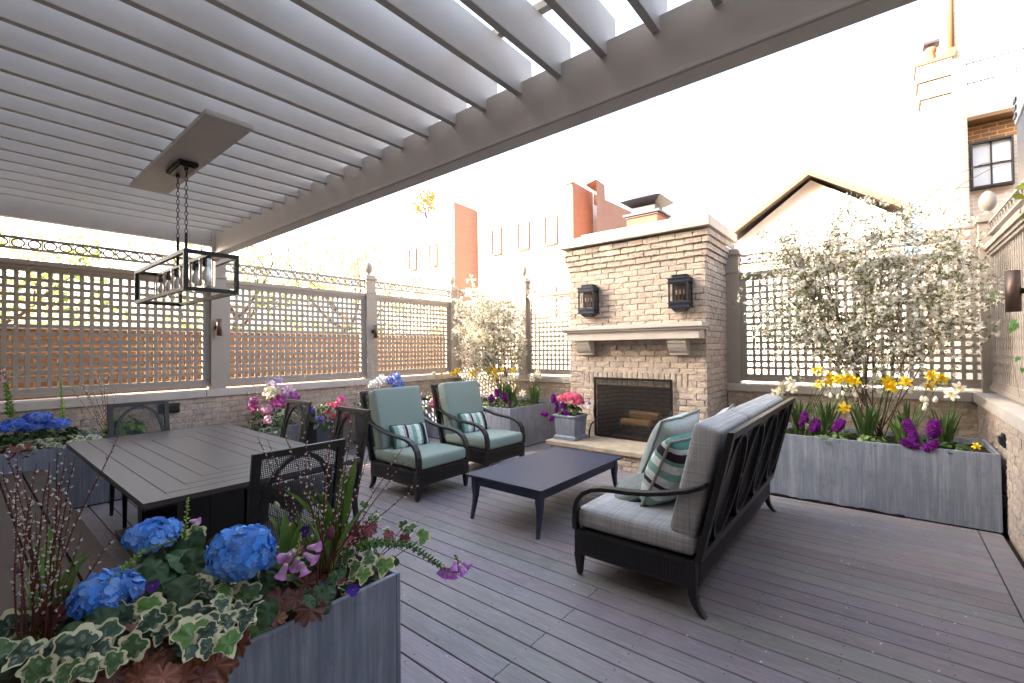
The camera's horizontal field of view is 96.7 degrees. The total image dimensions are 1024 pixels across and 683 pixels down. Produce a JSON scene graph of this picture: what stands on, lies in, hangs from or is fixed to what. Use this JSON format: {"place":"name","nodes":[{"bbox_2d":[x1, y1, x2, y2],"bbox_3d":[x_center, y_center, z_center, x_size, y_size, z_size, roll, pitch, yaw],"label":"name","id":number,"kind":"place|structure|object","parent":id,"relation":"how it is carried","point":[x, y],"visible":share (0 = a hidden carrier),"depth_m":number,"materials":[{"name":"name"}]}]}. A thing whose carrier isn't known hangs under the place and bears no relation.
{"place":"outdoors","nodes":[
{"label":"outdoors","id":0,"kind":"place"},
{"bbox_2d":[384,211,454,333],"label":"row house","id":1,"kind":"structure","parent":0,"point":[430,254],"depth_m":36.95,"materials":[{"name":"brick"}]},
{"bbox_2d":[410,182,446,218],"bbox_3d":[-7.440,-11.151,37.686,3.268,3.500,2.912,-1,-1,39],"label":"tree","id":2,"kind":"object","parent":1,"relation":"on","point":[430,203],"visible":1,"depth_m":37.46,"materials":[{"name":"yellow plant"}]},
{"bbox_2d":[0,0,1023,345],"label":"sky","id":3,"kind":"structure","parent":0,"point":[842,103],"materials":[{"name":"white"}]},
{"bbox_2d":[730,168,913,387],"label":"gabled house","id":4,"kind":"structure","parent":0,"point":[808,188],"depth_m":11.04,"materials":[{"name":"white paint"}]},
{"bbox_2d":[907,349,926,388],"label":"ground","id":5,"kind":"structure","parent":0,"point":[917,375],"depth_m":33.25,"materials":[{"name":"white"}]},
{"bbox_2d":[0,217,143,325],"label":"tree","id":6,"kind":"object","parent":5,"relation":"on","point":[70,261],"visible":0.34,"depth_m":10.39,"materials":[{"name":"green plant"}]},
{"bbox_2d":[0,373,456,440],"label":"garden wall","id":7,"kind":"structure","parent":5,"relation":"on","point":[201,407],"depth_m":6.03,"materials":[{"name":"brick"}]},
{"bbox_2d":[0,234,458,398],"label":"lattice fence","id":8,"kind":"object","parent":7,"relation":"on","point":[216,366],"visible":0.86,"depth_m":6.12,"materials":[{"name":"paint"}]},
{"bbox_2d":[0,0,917,253],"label":"pergola","id":9,"kind":"object","parent":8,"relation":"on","point":[273,118],"visible":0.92,"depth_m":2.79,"materials":[{"name":"paint"}]},
{"bbox_2d":[134,159,238,305],"bbox_3d":[-2.782,-0.904,3.845,1.420,1.100,0.360,-1,-1,39],"label":"pendant light","id":10,"kind":"object","parent":9,"relation":"hanging from","point":[203,263],"visible":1,"depth_m":3.71,"materials":[{"name":"black metal"}]},
{"bbox_2d":[144,240,316,328],"bbox_3d":[-7.797,-1.187,12.727,3.322,7.197,4.354,-1,-1,39],"label":"tree","id":11,"kind":"object","parent":5,"relation":"on","point":[263,279],"visible":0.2,"depth_m":12.96,"materials":[{"name":"green plant"}]},
{"bbox_2d":[0,288,465,333],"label":"hedge","id":12,"kind":"object","parent":5,"relation":"on","point":[76,322],"visible":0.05,"depth_m":9.40,"materials":[{"name":"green plant"}]},
{"bbox_2d":[0,327,478,400],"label":"boundary wall","id":13,"kind":"structure","parent":5,"relation":"on","point":[54,360],"depth_m":6.98,"materials":[{"name":"orange brick"}]},
{"bbox_2d":[242,230,419,331],"bbox_3d":[-6.476,-0.971,16.516,4.624,6.859,5.364,-1,-1,39],"label":"tree","id":14,"kind":"object","parent":5,"relation":"on","point":[342,262],"visible":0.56,"depth_m":16.17,"materials":[{"name":"green plant"}]},
{"bbox_2d":[373,273,463,333],"bbox_3d":[-4.098,-0.343,20.491,4.909,5.682,3.144,-1,-1,16],"label":"tree","id":15,"kind":"object","parent":5,"relation":"on","point":[415,284],"visible":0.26,"depth_m":20.54,"materials":[{"name":"green plant"}]},
{"bbox_2d":[457,373,570,411],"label":"garden wall","id":16,"kind":"structure","parent":5,"relation":"on","point":[557,386],"depth_m":8.31,"materials":[{"name":"brick"}]},
{"bbox_2d":[457,265,572,375],"bbox_3d":[0.212,-0.404,8.575,3.450,2.080,0.204,-1,-1,39],"label":"lattice fence","id":17,"kind":"object","parent":16,"relation":"on","point":[525,297],"visible":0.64,"depth_m":8.38,"materials":[{"name":"paint"}]},
{"bbox_2d":[454,182,611,375],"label":"row house","id":18,"kind":"structure","parent":5,"relation":"on","point":[506,240],"depth_m":30.62,"materials":[{"name":"paint"}]},
{"bbox_2d":[491,227,501,255],"bbox_3d":[-1.101,-6.975,31.841,0.930,1.880,0.220,-1,-1,39],"label":"window","id":19,"kind":"structure","parent":18,"relation":"in","point":[496,234],"depth_m":31.92,"materials":[{"name":"white glass"}]},
{"bbox_2d":[517,221,529,250],"bbox_3d":[0.737,-7.019,30.338,0.980,1.880,0.220,-1,-1,39],"label":"window","id":20,"kind":"structure","parent":18,"relation":"in","point":[523,228],"depth_m":30.39,"materials":[{"name":"white glass"}]},
{"bbox_2d":[533,287,556,317],"bbox_3d":[2.100,-2.501,29.188,1.780,1.880,0.220,-1,-1,39],"label":"window","id":21,"kind":"structure","parent":18,"relation":"in","point":[549,289],"depth_m":29.22,"materials":[{"name":"white glass"}]},
{"bbox_2d":[544,214,557,246],"bbox_3d":[2.440,-7.059,28.946,0.980,1.880,0.220,-1,-1,39],"label":"window","id":22,"kind":"structure","parent":18,"relation":"in","point":[550,222],"depth_m":28.98,"materials":[{"name":"white metal"}]},
{"bbox_2d":[553,179,631,238],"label":"brick gable","id":23,"kind":"structure","parent":5,"relation":"on","point":[609,215],"depth_m":28.25,"materials":[{"name":"red brick"}]},
{"bbox_2d":[727,383,978,438],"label":"garden wall","id":24,"kind":"structure","parent":5,"relation":"on","point":[740,394],"depth_m":5.14,"materials":[{"name":"brick"}]},
{"bbox_2d":[724,225,980,388],"bbox_3d":[3.963,-0.365,5.508,2.602,1.825,0.204,-1,-1,39],"label":"lattice fence","id":25,"kind":"object","parent":24,"relation":"on","point":[737,354],"visible":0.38,"depth_m":5.90,"materials":[{"name":"paint"}]},
{"bbox_2d":[843,158,1017,227],"bbox_3d":[4.570,-1.538,5.123,1.530,0.665,0.011,-1,-1,39],"label":"bare vine","id":26,"kind":"object","parent":25,"relation":"attached to","point":[940,189],"visible":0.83,"depth_m":4.99,"materials":[{"name":"brown plant"}]},
{"bbox_2d":[913,38,959,389],"bbox_3d":[7.667,-1.632,8.224,0.480,7.570,0.580,-1,-1,39],"label":"chimney stack","id":27,"kind":"object","parent":5,"relation":"on","point":[932,78],"visible":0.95,"depth_m":8.07,"materials":[{"name":"brown brick"}]},
{"bbox_2d":[970,391,1023,560],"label":"garden wall","id":28,"kind":"structure","parent":5,"relation":"on","point":[998,414],"depth_m":3.52,"materials":[{"name":"brick"}]},
{"bbox_2d":[973,179,1023,403],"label":"lattice fence","id":29,"kind":"object","parent":28,"relation":"on","point":[997,372],"visible":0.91,"depth_m":4.27,"materials":[{"name":"paint"}]},
{"bbox_2d":[1004,270,1023,311],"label":"post sconce","id":30,"kind":"object","parent":29,"relation":"attached to","point":[1014,289],"visible":1,"depth_m":3.10,"materials":[{"name":"black metal"}]},
{"bbox_2d":[1012,67,1023,209],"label":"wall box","id":31,"kind":"object","parent":29,"relation":"attached to","point":[1018,108],"visible":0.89,"depth_m":3.95,"materials":[{"name":"white metal"}]},
{"bbox_2d":[1002,530,1023,568],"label":"deck base","id":32,"kind":"object","parent":5,"relation":"on","point":[1014,550],"depth_m":3.41,"materials":[{"name":"black"}]},
{"bbox_2d":[74,437,1023,682],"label":"deck","id":33,"kind":"structure","parent":32,"relation":"on","point":[546,620],"depth_m":2.69,"materials":[{"name":"grey wood"}]},
{"bbox_2d":[0,469,116,615],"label":"bench","id":34,"kind":"object","parent":33,"relation":"on","point":[89,544],"visible":0.38,"depth_m":2.61,"materials":[{"name":"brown wood"}]},
{"bbox_2d":[0,431,143,508],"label":"planter box","id":35,"kind":"object","parent":33,"relation":"on","point":[83,479],"visible":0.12,"depth_m":4.35,"materials":[{"name":"wood"}]},
{"bbox_2d":[0,366,15,417],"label":"foxglove","id":36,"kind":"object","parent":35,"relation":"in","point":[8,413],"visible":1,"depth_m":4.28,"materials":[{"name":"green plant"}]},
{"bbox_2d":[1,417,32,443],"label":"hydrangea","id":37,"kind":"object","parent":35,"relation":"in","point":[19,422],"visible":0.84,"depth_m":4.27,"materials":[{"name":"blue plant"}]},
{"bbox_2d":[21,411,53,440],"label":"hydrangea","id":38,"kind":"object","parent":35,"relation":"in","point":[38,417],"visible":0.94,"depth_m":4.38,"materials":[{"name":"blue plant"}]},
{"bbox_2d":[0,426,99,446],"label":"leafy plant","id":39,"kind":"object","parent":35,"relation":"on","point":[70,430],"visible":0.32,"depth_m":4.62,"materials":[{"name":"green plant"}]},
{"bbox_2d":[41,418,71,442],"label":"hydrangea","id":40,"kind":"object","parent":35,"relation":"in","point":[56,423],"visible":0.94,"depth_m":4.48,"materials":[{"name":"blue plant"}]},
{"bbox_2d":[0,434,119,455],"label":"variegated ivy","id":41,"kind":"object","parent":35,"relation":"in","point":[51,442],"visible":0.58,"depth_m":4.34,"materials":[{"name":"green plant"}]},
{"bbox_2d":[67,373,116,434],"bbox_3d":[-4.461,0.702,4.850,0.155,0.753,0.428,-1,-1,39],"label":"pussy willow","id":42,"kind":"object","parent":35,"relation":"in","point":[103,410],"visible":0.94,"depth_m":4.90,"materials":[{"name":"brown plant"}]},
{"bbox_2d":[99,414,145,435],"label":"leafy plant","id":43,"kind":"object","parent":35,"relation":"in","point":[130,428],"visible":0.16,"depth_m":4.94,"materials":[{"name":"green plant"}]},
{"bbox_2d":[107,400,169,528],"bbox_3d":[-3.403,1.094,4.247,0.643,1.020,0.470,-1,-1,39],"label":"dining chair","id":44,"kind":"object","parent":33,"relation":"on","point":[164,422],"visible":0.17,"depth_m":4.37,"materials":[{"name":"brown metal"}]},
{"bbox_2d":[3,534,400,682],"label":"planter box","id":45,"kind":"object","parent":33,"relation":"on","point":[354,639],"visible":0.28,"depth_m":1.59,"materials":[{"name":"wood"}]},
{"bbox_2d":[16,523,90,641],"bbox_3d":[-1.473,0.766,1.463,0.313,0.390,0.130,-1,-1,34],"label":"tulip","id":46,"kind":"object","parent":45,"relation":"in","point":[73,574],"visible":0.4,"depth_m":1.41,"materials":[{"name":"green plant"}]},
{"bbox_2d":[0,436,118,681],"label":"pussy willow","id":47,"kind":"object","parent":45,"relation":"in","point":[49,626],"visible":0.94,"depth_m":1.36,"materials":[{"name":"brown plant"}]},
{"bbox_2d":[65,567,145,619],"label":"hydrangea","id":48,"kind":"object","parent":45,"relation":"in","point":[81,598],"visible":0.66,"depth_m":1.38,"materials":[{"name":"blue plant"}]},
{"bbox_2d":[0,524,255,682],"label":"variegated ivy","id":49,"kind":"object","parent":45,"relation":"in","point":[87,651],"visible":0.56,"depth_m":1.21,"materials":[{"name":"green plant"}]},
{"bbox_2d":[84,539,176,618],"bbox_3d":[-1.216,0.746,1.464,0.042,0.138,0.280,-1,-1,13],"label":"foxglove","id":50,"kind":"object","parent":45,"relation":"in","point":[131,560],"visible":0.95,"depth_m":1.46,"materials":[{"name":"green plant"}]},
{"bbox_2d":[117,516,189,589],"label":"hydrangea","id":51,"kind":"object","parent":45,"relation":"in","point":[148,533],"visible":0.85,"depth_m":1.67,"materials":[{"name":"blue plant"}]},
{"bbox_2d":[71,622,251,682],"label":"coral bells","id":52,"kind":"object","parent":45,"relation":"in","point":[216,668],"visible":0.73,"depth_m":1.19,"materials":[{"name":"brown plant"}]},
{"bbox_2d":[0,521,399,682],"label":"leafy plant","id":53,"kind":"object","parent":45,"relation":"in","point":[180,590],"visible":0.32,"depth_m":1.48,"materials":[{"name":"green plant"}]},
{"bbox_2d":[176,571,287,662],"bbox_3d":[-0.818,0.871,1.408,0.463,0.223,0.409,-1,-1,39],"label":"variegated ivy","id":54,"kind":"object","parent":45,"relation":"in","point":[245,594],"visible":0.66,"depth_m":1.32,"materials":[{"name":"green plant"}]},
{"bbox_2d":[204,523,302,625],"bbox_3d":[-0.880,0.781,1.543,0.284,0.350,0.297,-1,-1,39],"label":"hydrangea","id":55,"kind":"object","parent":45,"relation":"in","point":[238,553],"visible":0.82,"depth_m":1.45,"materials":[{"name":"blue plant"}]},
{"bbox_2d":[268,501,304,583],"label":"tulip","id":56,"kind":"object","parent":45,"relation":"in","point":[288,537],"visible":0.65,"depth_m":1.70,"materials":[{"name":"green plant"}]},
{"bbox_2d":[261,563,328,627],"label":"coral bells","id":57,"kind":"object","parent":45,"relation":"in","point":[288,599],"visible":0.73,"depth_m":1.45,"materials":[{"name":"brown plant"}]},
{"bbox_2d":[274,532,321,580],"bbox_3d":[-0.711,0.720,1.534,0.141,0.122,0.103,-1,-1,-5],"label":"foxglove","id":58,"kind":"object","parent":45,"relation":"in","point":[297,566],"visible":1,"depth_m":1.51,"materials":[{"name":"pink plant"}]},
{"bbox_2d":[283,459,356,567],"bbox_3d":[-0.740,0.720,1.798,0.088,0.435,0.342,-1,-1,39],"label":"tulip","id":59,"kind":"object","parent":45,"relation":"in","point":[346,500],"visible":0.52,"depth_m":1.84,"materials":[{"name":"green plant"}]},
{"bbox_2d":[300,506,366,574],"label":"tulip","id":60,"kind":"object","parent":45,"relation":"on","point":[331,531],"visible":0.54,"depth_m":1.66,"materials":[{"name":"green plant"}]},
{"bbox_2d":[257,414,421,582],"bbox_3d":[-0.697,0.567,1.744,0.714,0.556,0.327,-1,-1,0],"label":"pussy willow","id":61,"kind":"object","parent":45,"relation":"in","point":[321,530],"visible":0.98,"depth_m":1.71,"materials":[{"name":"brown plant"}]},
{"bbox_2d":[298,520,410,585],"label":"coral bells","id":62,"kind":"object","parent":45,"relation":"in","point":[370,531],"visible":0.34,"depth_m":1.86,"materials":[{"name":"green plant"}]},
{"bbox_2d":[289,500,430,595],"bbox_3d":[-0.612,0.873,1.843,0.652,0.229,0.555,-1,-1,39],"label":"variegated ivy","id":63,"kind":"object","parent":45,"relation":"in","point":[361,573],"visible":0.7,"depth_m":1.70,"materials":[{"name":"green plant"}]},
{"bbox_2d":[355,537,471,579],"bbox_3d":[-0.360,0.810,1.709,0.433,0.208,0.082,0,-1,-20],"label":"foxglove","id":64,"kind":"object","parent":45,"relation":"in","point":[445,572],"visible":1,"depth_m":1.72,"materials":[{"name":"green plant"}]},
{"bbox_2d":[66,424,359,562],"bbox_3d":[-2.432,1.207,3.549,2.510,0.728,1.224,-1,-1,39],"label":"dining table","id":65,"kind":"object","parent":33,"relation":"on","point":[204,469],"visible":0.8,"depth_m":3.18,"materials":[{"name":"grey metal"}]},
{"bbox_2d":[205,438,345,549],"bbox_3d":[-1.296,1.044,2.492,0.643,1.020,0.470,-1,-1,39],"label":"dining chair","id":66,"kind":"object","parent":33,"relation":"on","point":[255,513],"visible":0.24,"depth_m":2.28,"materials":[{"name":"brown metal"}]},
{"bbox_2d":[251,422,299,441],"bbox_3d":[-3.236,1.383,6.226,0.469,0.502,0.469,-1,-1,39],"label":"square pot","id":67,"kind":"object","parent":33,"relation":"on","point":[264,427],"visible":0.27,"depth_m":6.13,"materials":[{"name":"metal"}]},
{"bbox_2d":[245,377,300,433],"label":"mixed flowers","id":68,"kind":"object","parent":67,"relation":"in","point":[276,395],"visible":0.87,"depth_m":6.08,"materials":[{"name":"pink plant"}]},
{"bbox_2d":[274,399,311,512],"bbox_3d":[-2.269,1.081,4.194,0.470,1.020,0.643,-1,-1,39],"label":"dining chair","id":69,"kind":"object","parent":33,"relation":"on","point":[288,414],"visible":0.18,"depth_m":4.40,"materials":[{"name":"brown metal"}]},
{"bbox_2d":[268,406,370,525],"bbox_3d":[-1.517,1.064,3.566,0.470,1.020,0.643,-1,-1,39],"label":"dining chair","id":70,"kind":"object","parent":33,"relation":"on","point":[361,430],"visible":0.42,"depth_m":3.65,"materials":[{"name":"brown metal"}]},
{"bbox_2d":[301,418,343,448],"bbox_3d":[-2.761,1.386,6.665,0.449,0.502,0.449,-1,-1,39],"label":"square pot","id":71,"kind":"object","parent":33,"relation":"on","point":[318,434],"visible":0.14,"depth_m":6.47,"materials":[{"name":"metal"}]},
{"bbox_2d":[300,396,349,430],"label":"mixed flowers","id":72,"kind":"object","parent":71,"relation":"in","point":[326,411],"visible":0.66,"depth_m":6.53,"materials":[{"name":"multicoloured plant"}]},
{"bbox_2d":[353,413,374,446],"bbox_3d":[-2.235,1.382,7.372,0.469,0.522,0.469,-1,-1,39],"label":"square pot","id":73,"kind":"object","parent":33,"relation":"on","point":[358,432],"visible":0.08,"depth_m":7.25,"materials":[{"name":"metal"}]},
{"bbox_2d":[354,372,404,417],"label":"mixed flowers","id":74,"kind":"object","parent":73,"relation":"in","point":[380,380],"visible":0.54,"depth_m":7.48,"materials":[{"name":"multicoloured plant"}]},
{"bbox_2d":[359,386,469,502],"bbox_3d":[-1.086,1.058,5.046,1.012,1.070,0.728,-1,-1,39],"label":"lounge chair","id":75,"kind":"object","parent":33,"relation":"on","point":[431,462],"visible":0.96,"depth_m":4.93,"materials":[{"name":"teal fabric"}]},
{"bbox_2d":[389,422,429,449],"bbox_3d":[-1.133,1.049,5.063,0.468,0.280,0.131,3,-26,-44],"label":"throw pillow","id":76,"kind":"object","parent":75,"relation":"on","point":[416,433],"visible":0.81,"depth_m":5.02,"materials":[{"name":"fabric"}]},
{"bbox_2d":[431,380,525,467],"bbox_3d":[-0.447,1.065,5.914,1.012,1.070,0.728,-1,-1,40],"label":"lounge chair","id":77,"kind":"object","parent":33,"relation":"on","point":[490,446],"visible":0.78,"depth_m":5.82,"materials":[{"name":"teal fabric"}]},
{"bbox_2d":[458,411,489,432],"bbox_3d":[-0.495,1.057,5.937,0.468,0.280,0.130,3,-26,-45],"label":"throw pillow","id":78,"kind":"object","parent":77,"relation":"on","point":[480,418],"visible":0.79,"depth_m":5.87,"materials":[{"name":"fabric"}]},
{"bbox_2d":[421,394,559,446],"bbox_3d":[-0.601,1.323,7.993,2.605,0.625,1.370,-1,-1,39],"label":"planter box","id":79,"kind":"object","parent":33,"relation":"on","point":[538,428],"visible":0.19,"depth_m":7.15,"materials":[{"name":"metal"}]},
{"bbox_2d":[447,274,534,401],"bbox_3d":[-0.305,-0.080,8.062,1.844,2.282,1.174,-1,-1,18],"label":"blossom shrub","id":80,"kind":"object","parent":79,"relation":"on","point":[489,357],"visible":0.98,"depth_m":7.89,"materials":[{"name":"white plant"}]},
{"bbox_2d":[502,372,519,402],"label":"daffodil","id":81,"kind":"object","parent":79,"relation":"in","point":[511,395],"visible":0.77,"depth_m":7.13,"materials":[{"name":"green plant"}]},
{"bbox_2d":[525,370,542,403],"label":"daffodil","id":82,"kind":"object","parent":79,"relation":"on","point":[535,391],"visible":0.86,"depth_m":7.37,"materials":[{"name":"green plant"}]},
{"bbox_2d":[466,446,621,539],"bbox_3d":[0.357,1.371,4.348,0.830,0.393,1.420,-1,-1,39],"label":"coffee table","id":83,"kind":"object","parent":33,"relation":"on","point":[538,477],"visible":0.97,"depth_m":4.08,"materials":[{"name":"black metal"}]},
{"bbox_2d":[546,193,736,472],"bbox_3d":[1.776,-0.254,6.351,2.120,3.684,1.882,-1,-1,39],"label":"fireplace","id":84,"kind":"object","parent":33,"relation":"on","point":[636,327],"visible":0.69,"depth_m":6.03,"materials":[{"name":"brick"}]},
{"bbox_2d":[553,412,587,441],"bbox_3d":[0.812,1.170,6.309,0.352,0.337,0.352,-1,-1,39],"label":"square pot","id":85,"kind":"object","parent":84,"relation":"on","point":[569,427],"visible":0.87,"depth_m":6.19,"materials":[{"name":"metal"}]},
{"bbox_2d":[556,392,584,414],"bbox_3d":[0.810,0.858,6.303,0.404,0.324,0.356,-1,-1,39],"label":"kalanchoe","id":86,"kind":"object","parent":85,"relation":"in","point":[576,398],"visible":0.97,"depth_m":6.23,"materials":[{"name":"pink plant"}]},
{"bbox_2d":[577,284,599,316],"bbox_3d":[1.082,-0.575,6.468,0.274,0.457,0.170,-1,-1,39],"label":"wall lantern","id":87,"kind":"object","parent":84,"relation":"attached to","point":[590,308],"depth_m":6.45,"materials":[{"name":"grey metal"}]},
{"bbox_2d":[588,377,672,441],"bbox_3d":[1.545,0.908,6.039,1.121,0.832,0.198,-1,-1,39],"label":"fire screen","id":88,"kind":"object","parent":84,"relation":"on","point":[608,412],"visible":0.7,"depth_m":6.12,"materials":[{"name":"black metal"}]},
{"bbox_2d":[667,274,693,311],"bbox_3d":[2.085,-0.599,5.649,0.274,0.457,0.170,-1,-1,39],"label":"wall lantern","id":89,"kind":"object","parent":84,"relation":"attached to","point":[682,298],"depth_m":5.63,"materials":[{"name":"black metal"}]},
{"bbox_2d":[572,394,794,619],"bbox_3d":[1.464,1.007,3.543,1.012,1.070,2.138,-1,-1,39],"label":"sofa","id":90,"kind":"object","parent":33,"relation":"on","point":[689,535],"visible":0.89,"depth_m":2.80,"materials":[{"name":"grey fabric"}]},
{"bbox_2d":[614,472,644,501],"bbox_3d":[0.924,1.044,3.266,0.442,0.131,0.362,-28,-1,24],"label":"throw pillow","id":91,"kind":"object","parent":90,"relation":"on","point":[633,482],"visible":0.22,"depth_m":3.23,"materials":[{"name":"fabric"}]},
{"bbox_2d":[640,433,691,506],"bbox_3d":[1.109,0.875,3.141,0.515,0.515,0.271,0,24,-45],"label":"throw pillow","id":92,"kind":"object","parent":90,"relation":"on","point":[665,466],"visible":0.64,"depth_m":2.97,"materials":[{"name":"fabric"}]},
{"bbox_2d":[637,409,699,473],"bbox_3d":[1.199,0.810,3.482,0.574,0.574,0.221,-4,25,-42],"label":"throw pillow","id":93,"kind":"object","parent":90,"relation":"on","point":[669,427],"visible":0.55,"depth_m":3.31,"materials":[{"name":"fabric"}]},
{"bbox_2d":[770,423,1002,532],"bbox_3d":[3.435,1.222,4.407,1.695,0.628,0.774,-1,-1,39],"label":"planter box","id":94,"kind":"object","parent":33,"relation":"on","point":[959,488],"visible":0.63,"depth_m":4.00,"materials":[{"name":"wood"}]},
{"bbox_2d":[770,376,797,399],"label":"daffodil","id":95,"kind":"object","parent":94,"relation":"on","point":[789,384],"visible":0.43,"depth_m":4.86,"materials":[{"name":"white plant"}]},
{"bbox_2d":[789,365,834,432],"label":"daffodil","id":96,"kind":"object","parent":94,"relation":"on","point":[796,414],"visible":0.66,"depth_m":4.77,"materials":[{"name":"yellow plant"}]},
{"bbox_2d":[809,372,861,435],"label":"daffodil","id":97,"kind":"object","parent":94,"relation":"on","point":[849,380],"visible":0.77,"depth_m":4.51,"materials":[{"name":"yellow plant"}]},
{"bbox_2d":[732,190,1005,438],"bbox_3d":[3.581,-0.312,4.634,2.480,2.550,1.157,-1,-1,39],"label":"blossom shrub","id":98,"kind":"object","parent":94,"relation":"on","point":[864,277],"visible":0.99,"depth_m":4.52,"materials":[{"name":"white plant"}]},
{"bbox_2d":[846,375,912,437],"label":"daffodil","id":99,"kind":"object","parent":94,"relation":"in","point":[868,429],"visible":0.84,"depth_m":4.30,"materials":[{"name":"green plant"}]},
{"bbox_2d":[885,395,937,444],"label":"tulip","id":100,"kind":"object","parent":94,"relation":"on","point":[896,428],"visible":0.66,"depth_m":4.14,"materials":[{"name":"green plant"}]},
{"bbox_2d":[886,369,949,429],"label":"daffodil","id":101,"kind":"object","parent":94,"relation":"on","point":[928,376],"visible":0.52,"depth_m":4.28,"materials":[{"name":"yellow plant"}]},
{"bbox_2d":[925,418,942,443],"bbox_3d":[3.664,0.810,3.958,0.121,0.306,0.228,-1,-1,39],"label":"hyacinth","id":102,"kind":"object","parent":94,"relation":"on","point":[933,429],"visible":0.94,"depth_m":3.90,"materials":[{"name":"purple plant"}]},
{"bbox_2d":[922,381,966,447],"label":"daffodil","id":103,"kind":"object","parent":94,"relation":"on","point":[948,433],"visible":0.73,"depth_m":4.03,"materials":[{"name":"green plant"}]},
{"bbox_2d":[927,0,1023,390],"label":"town house","id":104,"kind":"structure","parent":0,"point":[984,128],"depth_m":8.56,"materials":[{"name":"brick"}]},
{"bbox_2d":[969,134,1014,191],"bbox_3d":[8.928,-3.321,8.472,0.560,0.890,0.220,-1,-1,39],"label":"window","id":105,"kind":"structure","parent":104,"relation":"in","point":[999,149],"depth_m":8.50,"materials":[{"name":"white glass"}]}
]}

